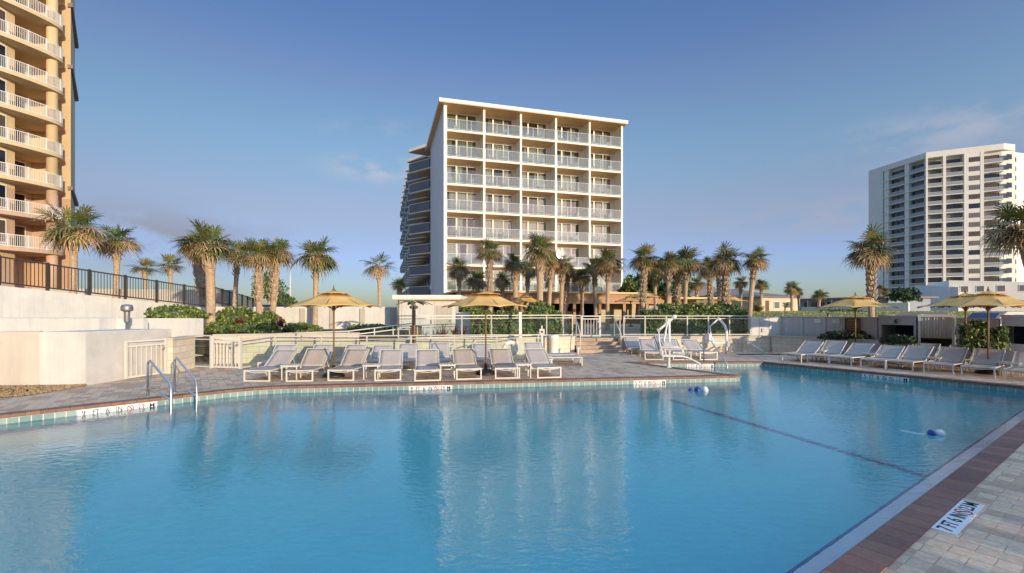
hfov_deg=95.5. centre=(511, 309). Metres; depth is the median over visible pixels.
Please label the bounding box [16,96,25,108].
window
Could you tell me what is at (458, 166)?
window
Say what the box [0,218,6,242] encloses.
window
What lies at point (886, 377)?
depth marker
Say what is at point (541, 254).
palm tree
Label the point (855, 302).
patio umbrella
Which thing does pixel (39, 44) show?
tan tower
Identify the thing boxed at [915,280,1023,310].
white annex
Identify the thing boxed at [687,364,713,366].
depth marker
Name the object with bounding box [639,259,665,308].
palm tree
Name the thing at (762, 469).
pool water
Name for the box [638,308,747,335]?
hedge
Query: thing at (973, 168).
window
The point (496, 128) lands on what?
window
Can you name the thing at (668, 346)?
pool lift
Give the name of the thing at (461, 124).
window
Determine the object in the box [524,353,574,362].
sun lounger
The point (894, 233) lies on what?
side window
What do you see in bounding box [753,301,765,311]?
yucca
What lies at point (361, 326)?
shrub
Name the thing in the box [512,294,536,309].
patio umbrella
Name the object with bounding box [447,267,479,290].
window
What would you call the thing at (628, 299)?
patio umbrella
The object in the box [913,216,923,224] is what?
side window
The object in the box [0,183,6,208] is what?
window
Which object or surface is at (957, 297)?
patio umbrella
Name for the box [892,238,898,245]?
side window
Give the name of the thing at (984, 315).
parked car
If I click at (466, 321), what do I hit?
screen fence
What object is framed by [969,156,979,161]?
window
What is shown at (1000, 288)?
window
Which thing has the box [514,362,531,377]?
side table
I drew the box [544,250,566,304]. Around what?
palm tree
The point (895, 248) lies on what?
side window
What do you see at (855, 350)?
sun lounger
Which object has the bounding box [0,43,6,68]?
window
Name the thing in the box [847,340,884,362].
sun lounger
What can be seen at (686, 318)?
glass fence
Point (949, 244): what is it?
window
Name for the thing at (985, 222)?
window
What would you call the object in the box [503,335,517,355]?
life ring
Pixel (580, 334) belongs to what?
stair handrail
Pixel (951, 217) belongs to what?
window
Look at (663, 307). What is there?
hedge
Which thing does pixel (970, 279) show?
window
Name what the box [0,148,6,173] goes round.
window
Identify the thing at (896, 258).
side window
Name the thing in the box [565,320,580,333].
grass plant
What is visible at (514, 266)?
palm tree
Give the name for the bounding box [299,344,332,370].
sun lounger
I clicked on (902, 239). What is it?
side window
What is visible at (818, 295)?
palm tree
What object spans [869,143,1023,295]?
white tower
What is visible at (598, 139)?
window
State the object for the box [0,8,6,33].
window
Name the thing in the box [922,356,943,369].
side table
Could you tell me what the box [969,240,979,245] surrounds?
window
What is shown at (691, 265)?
palm tree
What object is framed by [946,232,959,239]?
window
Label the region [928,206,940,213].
window
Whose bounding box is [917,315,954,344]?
cabana
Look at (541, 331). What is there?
call post
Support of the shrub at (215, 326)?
on the planter ground at (202, 346)
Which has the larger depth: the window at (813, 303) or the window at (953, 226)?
the window at (953, 226)
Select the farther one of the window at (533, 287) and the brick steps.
the window at (533, 287)
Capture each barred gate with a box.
[124,338,167,378]
[211,336,240,368]
[581,316,599,336]
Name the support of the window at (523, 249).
in the hotel
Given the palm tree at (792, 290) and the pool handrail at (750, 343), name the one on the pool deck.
the pool handrail at (750, 343)
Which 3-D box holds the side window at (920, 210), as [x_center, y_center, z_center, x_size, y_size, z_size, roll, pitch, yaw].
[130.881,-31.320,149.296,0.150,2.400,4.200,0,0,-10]
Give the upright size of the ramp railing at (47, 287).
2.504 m
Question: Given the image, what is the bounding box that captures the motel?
[800,296,938,310]
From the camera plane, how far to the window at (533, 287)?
52.12 m
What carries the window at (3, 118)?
in the tan tower at (39, 44)
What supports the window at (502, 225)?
in the hotel
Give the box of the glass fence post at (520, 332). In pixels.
[519,312,521,355]
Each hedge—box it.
[469,308,562,336]
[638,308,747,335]
[656,302,738,311]
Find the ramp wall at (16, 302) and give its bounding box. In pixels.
[0,286,205,323]
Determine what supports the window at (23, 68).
in the tan tower at (39, 44)
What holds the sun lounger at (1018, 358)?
on the pool deck
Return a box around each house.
[672,281,716,304]
[713,289,757,296]
[717,293,804,310]
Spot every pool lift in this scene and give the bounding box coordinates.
[657,315,702,367]
[705,317,734,353]
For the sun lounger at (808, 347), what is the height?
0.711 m
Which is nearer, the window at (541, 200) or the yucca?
the yucca
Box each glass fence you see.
[193,335,210,368]
[240,332,538,369]
[398,315,572,337]
[563,315,581,335]
[600,315,620,335]
[623,315,750,335]
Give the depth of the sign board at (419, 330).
19.95 m
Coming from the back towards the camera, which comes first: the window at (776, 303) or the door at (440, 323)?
the window at (776, 303)
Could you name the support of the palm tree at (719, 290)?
on the lawn at (778, 314)
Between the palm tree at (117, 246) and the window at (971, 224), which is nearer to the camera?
the palm tree at (117, 246)
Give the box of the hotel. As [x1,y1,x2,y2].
[400,97,627,294]
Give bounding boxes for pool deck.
[0,352,1023,572]
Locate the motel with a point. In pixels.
(812, 302)
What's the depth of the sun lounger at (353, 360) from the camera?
13.60 m
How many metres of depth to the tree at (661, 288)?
43.09 m
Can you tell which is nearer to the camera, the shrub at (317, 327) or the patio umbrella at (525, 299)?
the shrub at (317, 327)
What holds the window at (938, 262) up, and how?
in the white tower at (932, 211)
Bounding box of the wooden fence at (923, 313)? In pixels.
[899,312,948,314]
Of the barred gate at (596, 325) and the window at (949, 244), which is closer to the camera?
the barred gate at (596, 325)
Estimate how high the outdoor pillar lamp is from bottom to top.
2.070 m
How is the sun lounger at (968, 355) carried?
on the pool deck
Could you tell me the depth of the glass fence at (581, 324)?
21.73 m
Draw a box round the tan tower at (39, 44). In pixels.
[0,0,78,288]
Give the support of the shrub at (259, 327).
on the planter ground at (202, 346)
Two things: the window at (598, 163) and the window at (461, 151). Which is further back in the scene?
the window at (598, 163)
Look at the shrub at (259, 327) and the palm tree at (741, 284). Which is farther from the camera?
the palm tree at (741, 284)
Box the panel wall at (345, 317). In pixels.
[216,307,396,328]
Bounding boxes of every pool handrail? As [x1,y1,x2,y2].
[145,360,171,410]
[172,357,197,406]
[703,340,727,367]
[742,339,763,352]
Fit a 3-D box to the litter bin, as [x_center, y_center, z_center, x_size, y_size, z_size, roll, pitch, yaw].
[1.820,1.500,20.250,0.450,0.800,0.450,0,0,0]
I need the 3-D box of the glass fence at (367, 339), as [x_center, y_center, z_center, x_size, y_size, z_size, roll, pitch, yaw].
[-3.794,1.405,16.733,10.380,0.990,1.317,0,0,-15]
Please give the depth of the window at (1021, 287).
84.79 m
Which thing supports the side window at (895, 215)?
in the white tower at (932, 211)
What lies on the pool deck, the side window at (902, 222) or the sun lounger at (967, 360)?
the sun lounger at (967, 360)
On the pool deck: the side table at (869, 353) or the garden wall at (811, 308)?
the side table at (869, 353)
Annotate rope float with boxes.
[688,386,707,390]
[927,429,945,435]
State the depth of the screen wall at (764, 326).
21.42 m
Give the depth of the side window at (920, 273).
149.53 m
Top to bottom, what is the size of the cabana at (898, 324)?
1.690 m
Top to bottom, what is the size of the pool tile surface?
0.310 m
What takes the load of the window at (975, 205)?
in the white tower at (932, 211)
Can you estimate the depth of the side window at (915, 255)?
149.53 m
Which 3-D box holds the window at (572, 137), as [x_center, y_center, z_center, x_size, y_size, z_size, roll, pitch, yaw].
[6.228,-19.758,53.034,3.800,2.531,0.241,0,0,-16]
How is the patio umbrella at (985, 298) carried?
on the pool deck
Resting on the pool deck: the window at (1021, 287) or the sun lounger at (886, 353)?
the sun lounger at (886, 353)
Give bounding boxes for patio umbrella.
[284,285,381,377]
[442,286,526,375]
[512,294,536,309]
[614,294,639,326]
[626,291,664,297]
[696,298,716,303]
[714,295,747,301]
[816,292,898,358]
[916,289,1021,366]
[930,286,1023,374]
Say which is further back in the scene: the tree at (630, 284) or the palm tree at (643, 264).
the tree at (630, 284)
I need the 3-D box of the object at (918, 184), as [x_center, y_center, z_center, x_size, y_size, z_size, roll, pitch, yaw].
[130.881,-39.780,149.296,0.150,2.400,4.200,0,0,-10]
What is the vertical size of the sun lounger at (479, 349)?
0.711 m
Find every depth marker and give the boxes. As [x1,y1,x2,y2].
[78,401,156,414]
[409,385,451,389]
[634,380,665,383]
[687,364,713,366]
[862,373,908,380]
[931,500,984,535]
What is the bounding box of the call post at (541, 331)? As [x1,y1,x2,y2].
[539,326,544,343]
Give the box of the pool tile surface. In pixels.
[0,364,1023,424]
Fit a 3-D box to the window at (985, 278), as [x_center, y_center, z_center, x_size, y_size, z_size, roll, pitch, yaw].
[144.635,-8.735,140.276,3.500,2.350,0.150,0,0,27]
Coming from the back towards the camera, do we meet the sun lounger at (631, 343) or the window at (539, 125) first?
the window at (539, 125)
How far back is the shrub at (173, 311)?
17.50 m
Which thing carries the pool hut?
on the ground at (589, 329)
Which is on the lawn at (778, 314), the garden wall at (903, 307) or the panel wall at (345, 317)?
the garden wall at (903, 307)
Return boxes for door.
[436,306,451,334]
[765,300,768,310]
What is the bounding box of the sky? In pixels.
[75,0,1023,344]
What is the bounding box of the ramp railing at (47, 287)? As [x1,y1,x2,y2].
[0,255,205,305]
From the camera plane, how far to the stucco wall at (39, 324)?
14.35 m
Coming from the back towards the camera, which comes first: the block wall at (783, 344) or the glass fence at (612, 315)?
the glass fence at (612, 315)
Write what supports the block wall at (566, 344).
on the pool deck
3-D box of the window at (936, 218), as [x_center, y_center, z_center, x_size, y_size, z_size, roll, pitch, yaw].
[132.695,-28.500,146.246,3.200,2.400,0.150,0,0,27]
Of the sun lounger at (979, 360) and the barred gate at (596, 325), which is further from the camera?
the barred gate at (596, 325)
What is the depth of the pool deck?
11.22 m
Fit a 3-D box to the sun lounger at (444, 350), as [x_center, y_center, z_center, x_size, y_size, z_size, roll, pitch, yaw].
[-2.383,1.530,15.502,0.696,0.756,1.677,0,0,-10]
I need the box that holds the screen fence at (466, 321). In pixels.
[457,312,470,334]
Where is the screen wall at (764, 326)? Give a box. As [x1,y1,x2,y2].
[748,317,778,335]
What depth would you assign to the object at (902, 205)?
154.66 m
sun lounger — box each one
[243,349,298,380]
[257,344,296,371]
[286,348,330,381]
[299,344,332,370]
[327,349,369,380]
[332,344,366,364]
[365,345,392,370]
[374,349,402,380]
[397,343,418,369]
[414,349,440,380]
[430,342,451,369]
[452,348,481,379]
[472,343,493,368]
[489,348,519,378]
[523,342,551,368]
[524,348,560,377]
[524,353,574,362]
[548,355,582,365]
[623,337,647,354]
[638,338,663,359]
[654,335,667,353]
[660,338,691,359]
[681,339,717,359]
[781,341,823,362]
[807,340,846,363]
[829,343,874,365]
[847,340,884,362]
[860,345,904,369]
[874,343,912,364]
[886,345,933,371]
[900,343,940,366]
[923,346,968,374]
[928,341,951,346]
[933,345,974,368]
[961,348,1005,378]
[964,346,1003,370]
[1003,352,1023,381]
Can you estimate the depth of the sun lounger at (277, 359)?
13.47 m
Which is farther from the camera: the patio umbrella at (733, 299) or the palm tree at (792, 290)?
the palm tree at (792, 290)
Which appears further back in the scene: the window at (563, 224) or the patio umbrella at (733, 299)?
the window at (563, 224)
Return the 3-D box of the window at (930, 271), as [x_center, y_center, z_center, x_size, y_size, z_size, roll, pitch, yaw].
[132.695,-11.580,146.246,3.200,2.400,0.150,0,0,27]
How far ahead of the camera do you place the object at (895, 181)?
156.98 m
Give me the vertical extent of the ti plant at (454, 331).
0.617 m
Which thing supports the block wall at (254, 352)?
on the pool deck
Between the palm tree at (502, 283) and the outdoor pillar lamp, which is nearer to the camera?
the outdoor pillar lamp
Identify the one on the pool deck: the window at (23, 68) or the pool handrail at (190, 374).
the pool handrail at (190, 374)
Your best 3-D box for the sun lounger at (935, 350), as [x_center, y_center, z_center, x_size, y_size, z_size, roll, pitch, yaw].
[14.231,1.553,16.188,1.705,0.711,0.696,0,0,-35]
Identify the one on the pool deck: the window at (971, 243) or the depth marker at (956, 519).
the depth marker at (956, 519)
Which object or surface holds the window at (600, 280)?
in the hotel
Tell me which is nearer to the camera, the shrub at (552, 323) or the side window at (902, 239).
the shrub at (552, 323)
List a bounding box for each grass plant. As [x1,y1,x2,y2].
[541,321,553,334]
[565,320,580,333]
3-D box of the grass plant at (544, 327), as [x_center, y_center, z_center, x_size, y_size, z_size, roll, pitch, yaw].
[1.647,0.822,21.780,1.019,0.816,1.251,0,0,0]
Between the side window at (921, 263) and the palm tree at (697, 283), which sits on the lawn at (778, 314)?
the palm tree at (697, 283)
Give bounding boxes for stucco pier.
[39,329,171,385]
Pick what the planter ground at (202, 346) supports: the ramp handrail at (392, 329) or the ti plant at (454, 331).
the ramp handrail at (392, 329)
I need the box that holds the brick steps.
[575,337,623,352]
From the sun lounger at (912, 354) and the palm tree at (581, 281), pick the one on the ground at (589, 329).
the palm tree at (581, 281)
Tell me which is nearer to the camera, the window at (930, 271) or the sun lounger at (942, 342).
the sun lounger at (942, 342)
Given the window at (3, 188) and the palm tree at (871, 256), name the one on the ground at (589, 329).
the palm tree at (871, 256)
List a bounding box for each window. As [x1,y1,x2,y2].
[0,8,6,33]
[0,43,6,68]
[0,78,6,103]
[0,113,6,138]
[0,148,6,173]
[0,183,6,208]
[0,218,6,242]
[15,127,25,144]
[15,160,25,178]
[15,192,25,212]
[15,225,25,247]
[16,30,25,39]
[16,63,25,75]
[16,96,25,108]
[447,112,479,131]
[447,137,479,158]
[447,163,479,184]
[447,189,479,211]
[447,215,479,237]
[447,241,479,264]
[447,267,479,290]
[485,117,514,135]
[485,141,514,161]
[485,167,514,187]
[485,192,514,213]
[485,218,514,239]
[485,268,512,290]
[488,243,514,264]
[522,121,549,139]
[522,145,549,164]
[522,170,549,189]
[522,195,549,215]
[522,220,549,239]
[522,244,549,261]
[523,270,548,290]
[557,125,581,142]
[557,148,581,167]
[557,173,581,192]
[557,197,581,217]
[557,221,581,241]
[557,246,581,266]
[557,272,579,291]
[591,129,613,145]
[591,152,613,169]
[591,176,613,194]
[591,199,613,218]
[591,223,613,243]
[591,247,613,258]
[591,271,613,290]
[774,301,779,308]
[811,301,817,306]
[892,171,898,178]
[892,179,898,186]
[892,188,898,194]
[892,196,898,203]
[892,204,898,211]
[892,213,898,219]
[892,221,898,228]
[892,230,898,236]
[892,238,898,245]
[892,246,898,253]
[892,255,898,261]
[892,263,898,270]
[892,272,898,278]
[892,280,898,286]
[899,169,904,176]
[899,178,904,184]
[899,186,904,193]
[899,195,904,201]
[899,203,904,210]
[899,212,904,218]
[899,220,904,227]
[899,229,904,235]
[899,237,904,244]
[899,246,904,252]
[899,254,904,261]
[899,263,904,269]
[899,271,904,278]
[899,280,904,286]
[913,163,923,172]
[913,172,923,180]
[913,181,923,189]
[913,190,923,198]
[913,199,923,207]
[913,208,923,215]
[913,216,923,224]
[913,225,923,233]
[913,234,923,242]
[913,243,923,250]
[913,252,923,259]
[913,261,923,268]
[913,270,923,277]
[913,278,923,285]
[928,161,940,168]
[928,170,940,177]
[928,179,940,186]
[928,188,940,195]
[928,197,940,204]
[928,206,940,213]
[928,215,940,222]
[928,224,940,231]
[928,233,940,240]
[928,242,940,249]
[928,251,940,258]
[928,260,940,267]
[928,269,940,276]
[928,278,940,283]
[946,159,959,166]
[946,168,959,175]
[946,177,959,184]
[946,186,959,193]
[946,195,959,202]
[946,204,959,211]
[946,213,959,221]
[946,223,959,230]
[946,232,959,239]
[946,241,959,248]
[946,250,959,257]
[946,259,959,266]
[946,268,959,275]
[946,277,959,280]
[960,286,968,292]
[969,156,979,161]
[969,166,979,171]
[969,175,979,180]
[969,184,979,189]
[969,194,979,198]
[969,203,979,208]
[969,212,979,217]
[969,222,979,226]
[969,231,979,235]
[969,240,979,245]
[969,250,979,254]
[969,259,979,263]
[969,268,979,272]
[969,278,979,280]
[976,285,984,291]
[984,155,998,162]
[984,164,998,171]
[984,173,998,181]
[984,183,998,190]
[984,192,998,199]
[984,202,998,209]
[984,211,997,218]
[984,220,998,227]
[984,249,998,256]
[984,258,998,265]
[984,267,998,274]
[984,277,998,280]
[997,285,1005,291]
[1019,284,1023,291]
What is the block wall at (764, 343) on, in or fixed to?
on the pool deck
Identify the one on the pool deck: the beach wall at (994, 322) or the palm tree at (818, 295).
the beach wall at (994, 322)
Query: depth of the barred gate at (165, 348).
13.03 m
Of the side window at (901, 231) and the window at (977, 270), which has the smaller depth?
the window at (977, 270)
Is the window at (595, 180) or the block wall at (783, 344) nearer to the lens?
the block wall at (783, 344)
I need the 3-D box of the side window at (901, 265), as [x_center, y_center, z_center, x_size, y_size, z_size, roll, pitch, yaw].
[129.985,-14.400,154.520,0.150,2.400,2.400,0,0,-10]
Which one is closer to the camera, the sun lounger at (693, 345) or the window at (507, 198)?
the sun lounger at (693, 345)
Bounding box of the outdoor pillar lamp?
[120,304,133,328]
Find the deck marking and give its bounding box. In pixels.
[738,354,790,354]
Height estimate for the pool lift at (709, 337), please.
1.573 m
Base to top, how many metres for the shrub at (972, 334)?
1.103 m
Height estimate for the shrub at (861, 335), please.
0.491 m
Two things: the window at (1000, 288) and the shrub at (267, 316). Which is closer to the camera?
the shrub at (267, 316)
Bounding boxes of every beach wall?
[779,316,878,339]
[956,318,1000,361]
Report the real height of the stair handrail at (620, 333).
1.524 m
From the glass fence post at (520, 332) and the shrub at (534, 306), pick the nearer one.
the glass fence post at (520, 332)
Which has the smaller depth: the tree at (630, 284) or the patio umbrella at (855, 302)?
the patio umbrella at (855, 302)
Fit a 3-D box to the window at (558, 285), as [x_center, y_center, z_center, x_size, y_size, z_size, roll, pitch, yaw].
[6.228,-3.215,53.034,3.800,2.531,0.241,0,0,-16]
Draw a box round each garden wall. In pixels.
[801,307,857,311]
[858,303,908,311]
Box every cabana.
[878,315,928,358]
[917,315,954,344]
[1000,315,1023,366]
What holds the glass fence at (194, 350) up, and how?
on the pool deck
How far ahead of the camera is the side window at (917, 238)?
149.53 m
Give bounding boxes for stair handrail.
[576,319,580,352]
[614,318,621,352]
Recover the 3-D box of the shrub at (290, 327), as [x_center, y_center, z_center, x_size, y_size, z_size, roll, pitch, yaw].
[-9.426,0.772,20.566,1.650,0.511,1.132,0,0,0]
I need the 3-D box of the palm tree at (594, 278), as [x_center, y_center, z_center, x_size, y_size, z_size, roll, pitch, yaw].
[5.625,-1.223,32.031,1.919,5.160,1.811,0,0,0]
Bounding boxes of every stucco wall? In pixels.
[0,318,147,331]
[0,331,42,387]
[148,318,202,355]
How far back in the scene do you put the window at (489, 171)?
51.05 m
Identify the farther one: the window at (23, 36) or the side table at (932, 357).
the window at (23, 36)
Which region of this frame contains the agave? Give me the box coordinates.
[838,328,858,339]
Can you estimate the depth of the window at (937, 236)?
146.11 m
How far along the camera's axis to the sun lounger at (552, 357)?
16.09 m
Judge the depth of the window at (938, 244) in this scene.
146.11 m
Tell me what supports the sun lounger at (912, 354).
on the pool deck
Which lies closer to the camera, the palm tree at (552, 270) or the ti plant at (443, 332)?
the ti plant at (443, 332)
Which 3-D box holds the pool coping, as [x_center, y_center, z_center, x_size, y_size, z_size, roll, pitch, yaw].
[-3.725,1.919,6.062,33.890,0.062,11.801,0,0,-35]
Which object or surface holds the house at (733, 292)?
on the ground at (589, 329)
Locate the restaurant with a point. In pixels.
(621, 308)
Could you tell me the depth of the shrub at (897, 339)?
16.98 m
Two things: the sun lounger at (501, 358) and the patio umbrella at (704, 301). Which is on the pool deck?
the sun lounger at (501, 358)
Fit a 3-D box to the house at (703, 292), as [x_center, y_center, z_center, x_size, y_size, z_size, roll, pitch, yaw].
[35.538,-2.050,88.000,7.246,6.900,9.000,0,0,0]
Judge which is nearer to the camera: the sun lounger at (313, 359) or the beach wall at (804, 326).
the sun lounger at (313, 359)
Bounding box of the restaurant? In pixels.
[440,290,731,323]
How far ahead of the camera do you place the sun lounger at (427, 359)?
13.57 m
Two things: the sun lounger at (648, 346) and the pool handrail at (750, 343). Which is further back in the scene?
the pool handrail at (750, 343)
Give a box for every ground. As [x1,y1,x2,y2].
[195,329,408,354]
[397,310,955,345]
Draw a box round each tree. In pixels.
[24,201,113,293]
[90,224,145,297]
[126,256,162,288]
[148,253,185,288]
[169,218,243,331]
[176,233,210,307]
[217,238,253,306]
[235,237,279,313]
[250,269,289,304]
[259,237,298,313]
[269,291,297,304]
[289,236,341,324]
[359,251,398,305]
[389,277,408,323]
[444,256,472,294]
[461,269,486,294]
[473,238,506,311]
[493,270,512,309]
[501,253,528,309]
[520,261,536,305]
[522,232,556,302]
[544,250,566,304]
[544,280,556,293]
[554,252,577,328]
[559,264,576,328]
[570,267,592,328]
[579,255,604,328]
[589,247,625,330]
[617,273,652,321]
[625,242,659,331]
[638,258,694,297]
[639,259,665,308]
[657,251,684,303]
[663,256,683,304]
[673,244,706,303]
[689,277,706,303]
[696,256,720,304]
[706,256,724,303]
[707,240,746,303]
[730,276,749,307]
[738,246,774,316]
[754,278,771,311]
[782,280,802,310]
[783,302,788,310]
[794,289,803,310]
[809,289,828,306]
[841,223,901,316]
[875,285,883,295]
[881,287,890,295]
[885,287,923,302]
[977,201,1023,266]
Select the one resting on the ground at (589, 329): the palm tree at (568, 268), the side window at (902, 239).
the palm tree at (568, 268)
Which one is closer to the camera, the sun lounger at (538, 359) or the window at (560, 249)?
the sun lounger at (538, 359)
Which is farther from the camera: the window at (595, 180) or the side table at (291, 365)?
the window at (595, 180)
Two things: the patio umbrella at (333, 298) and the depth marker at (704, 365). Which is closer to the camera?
the patio umbrella at (333, 298)
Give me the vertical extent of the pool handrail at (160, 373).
2.023 m
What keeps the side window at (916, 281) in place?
in the white tower at (932, 211)
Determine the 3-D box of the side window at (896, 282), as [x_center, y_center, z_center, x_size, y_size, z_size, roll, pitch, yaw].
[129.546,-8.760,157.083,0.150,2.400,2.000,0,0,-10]
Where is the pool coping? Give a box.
[0,361,1023,572]
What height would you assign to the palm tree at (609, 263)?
5.266 m
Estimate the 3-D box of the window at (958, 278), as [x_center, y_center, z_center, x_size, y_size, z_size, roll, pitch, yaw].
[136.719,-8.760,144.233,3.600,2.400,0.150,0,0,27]
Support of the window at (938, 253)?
in the white tower at (932, 211)
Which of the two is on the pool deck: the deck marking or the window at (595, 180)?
the deck marking
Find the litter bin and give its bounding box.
[549,335,558,352]
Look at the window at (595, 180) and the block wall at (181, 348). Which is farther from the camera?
the window at (595, 180)
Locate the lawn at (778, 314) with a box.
[626,311,1022,324]
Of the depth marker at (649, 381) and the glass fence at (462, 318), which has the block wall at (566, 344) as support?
the glass fence at (462, 318)
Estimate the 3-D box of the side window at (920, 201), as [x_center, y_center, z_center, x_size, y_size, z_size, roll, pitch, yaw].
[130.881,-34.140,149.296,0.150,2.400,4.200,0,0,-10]
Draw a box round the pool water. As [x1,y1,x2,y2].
[0,366,1023,572]
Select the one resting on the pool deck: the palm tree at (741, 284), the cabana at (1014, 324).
the cabana at (1014, 324)
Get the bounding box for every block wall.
[167,336,194,373]
[212,332,359,363]
[359,336,575,358]
[621,336,771,351]
[771,335,878,357]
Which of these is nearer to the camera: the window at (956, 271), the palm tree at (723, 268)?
the palm tree at (723, 268)
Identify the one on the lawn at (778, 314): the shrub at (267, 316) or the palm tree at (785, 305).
the palm tree at (785, 305)
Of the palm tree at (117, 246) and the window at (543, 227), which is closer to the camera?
the palm tree at (117, 246)
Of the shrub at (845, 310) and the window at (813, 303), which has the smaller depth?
the shrub at (845, 310)
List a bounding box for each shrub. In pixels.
[143,304,212,318]
[203,321,234,332]
[215,305,260,322]
[224,321,282,332]
[252,310,285,325]
[281,322,319,332]
[308,325,323,331]
[345,323,397,330]
[459,306,484,311]
[524,300,554,311]
[547,317,558,332]
[817,330,847,339]
[828,308,866,311]
[848,330,872,338]
[879,334,917,344]
[953,319,1012,352]
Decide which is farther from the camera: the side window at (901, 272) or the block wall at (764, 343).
the side window at (901, 272)
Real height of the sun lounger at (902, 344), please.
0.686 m
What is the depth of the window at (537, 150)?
52.08 m
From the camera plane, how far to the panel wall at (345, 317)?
24.37 m
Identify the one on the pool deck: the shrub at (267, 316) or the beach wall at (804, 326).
the beach wall at (804, 326)
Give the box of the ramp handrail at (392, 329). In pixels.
[293,323,417,336]
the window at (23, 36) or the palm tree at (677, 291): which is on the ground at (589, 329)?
the palm tree at (677, 291)
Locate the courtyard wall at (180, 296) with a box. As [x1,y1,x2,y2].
[27,288,237,306]
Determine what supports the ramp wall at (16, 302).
on the pool deck
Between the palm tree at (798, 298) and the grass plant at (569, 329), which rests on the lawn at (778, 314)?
the palm tree at (798, 298)
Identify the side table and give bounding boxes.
[280,363,301,379]
[362,363,380,379]
[439,362,455,378]
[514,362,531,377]
[812,349,827,360]
[862,352,880,364]
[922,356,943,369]
[997,361,1021,376]
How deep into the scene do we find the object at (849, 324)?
19.01 m
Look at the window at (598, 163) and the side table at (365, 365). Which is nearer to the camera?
the side table at (365, 365)
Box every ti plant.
[233,315,245,324]
[270,316,284,326]
[435,324,447,336]
[449,324,457,334]
[457,324,468,334]
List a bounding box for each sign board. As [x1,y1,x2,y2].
[410,326,421,334]
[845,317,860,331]
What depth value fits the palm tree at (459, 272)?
35.72 m
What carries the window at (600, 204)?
in the hotel
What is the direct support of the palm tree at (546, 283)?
on the ground at (589, 329)
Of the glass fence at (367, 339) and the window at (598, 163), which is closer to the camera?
the glass fence at (367, 339)
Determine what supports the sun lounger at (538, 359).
on the pool deck
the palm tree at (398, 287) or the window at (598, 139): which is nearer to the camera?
the palm tree at (398, 287)
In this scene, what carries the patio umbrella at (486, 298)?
on the pool deck
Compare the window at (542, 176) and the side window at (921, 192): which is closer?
the window at (542, 176)
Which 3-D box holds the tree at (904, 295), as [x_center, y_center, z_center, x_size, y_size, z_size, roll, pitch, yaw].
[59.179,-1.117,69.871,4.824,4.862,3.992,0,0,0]
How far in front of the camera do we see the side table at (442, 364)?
12.83 m
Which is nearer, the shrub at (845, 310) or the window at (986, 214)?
the shrub at (845, 310)
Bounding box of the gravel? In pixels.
[0,384,85,397]
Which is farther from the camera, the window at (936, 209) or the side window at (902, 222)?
the side window at (902, 222)
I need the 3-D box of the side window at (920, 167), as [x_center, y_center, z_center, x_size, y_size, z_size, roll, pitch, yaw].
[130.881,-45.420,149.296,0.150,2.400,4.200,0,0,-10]
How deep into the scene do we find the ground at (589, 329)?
27.78 m
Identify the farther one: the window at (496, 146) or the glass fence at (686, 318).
the window at (496, 146)
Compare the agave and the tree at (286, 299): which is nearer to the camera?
the agave
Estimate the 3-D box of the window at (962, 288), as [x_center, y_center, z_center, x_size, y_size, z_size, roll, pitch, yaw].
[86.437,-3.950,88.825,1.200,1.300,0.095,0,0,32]
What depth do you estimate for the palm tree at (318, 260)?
23.14 m
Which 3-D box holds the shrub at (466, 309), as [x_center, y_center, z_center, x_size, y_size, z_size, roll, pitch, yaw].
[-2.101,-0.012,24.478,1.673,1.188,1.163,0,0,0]
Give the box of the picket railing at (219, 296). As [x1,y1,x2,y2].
[215,286,255,306]
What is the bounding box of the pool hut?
[392,295,467,334]
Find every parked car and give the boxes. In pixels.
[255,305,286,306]
[955,312,1023,334]
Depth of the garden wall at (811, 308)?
57.40 m
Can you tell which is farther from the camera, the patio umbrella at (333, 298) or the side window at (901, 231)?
the side window at (901, 231)
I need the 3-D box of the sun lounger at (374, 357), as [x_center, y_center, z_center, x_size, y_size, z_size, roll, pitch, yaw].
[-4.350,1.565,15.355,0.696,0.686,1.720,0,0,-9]
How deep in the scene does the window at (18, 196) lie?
41.93 m
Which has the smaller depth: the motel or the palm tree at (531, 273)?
the palm tree at (531, 273)

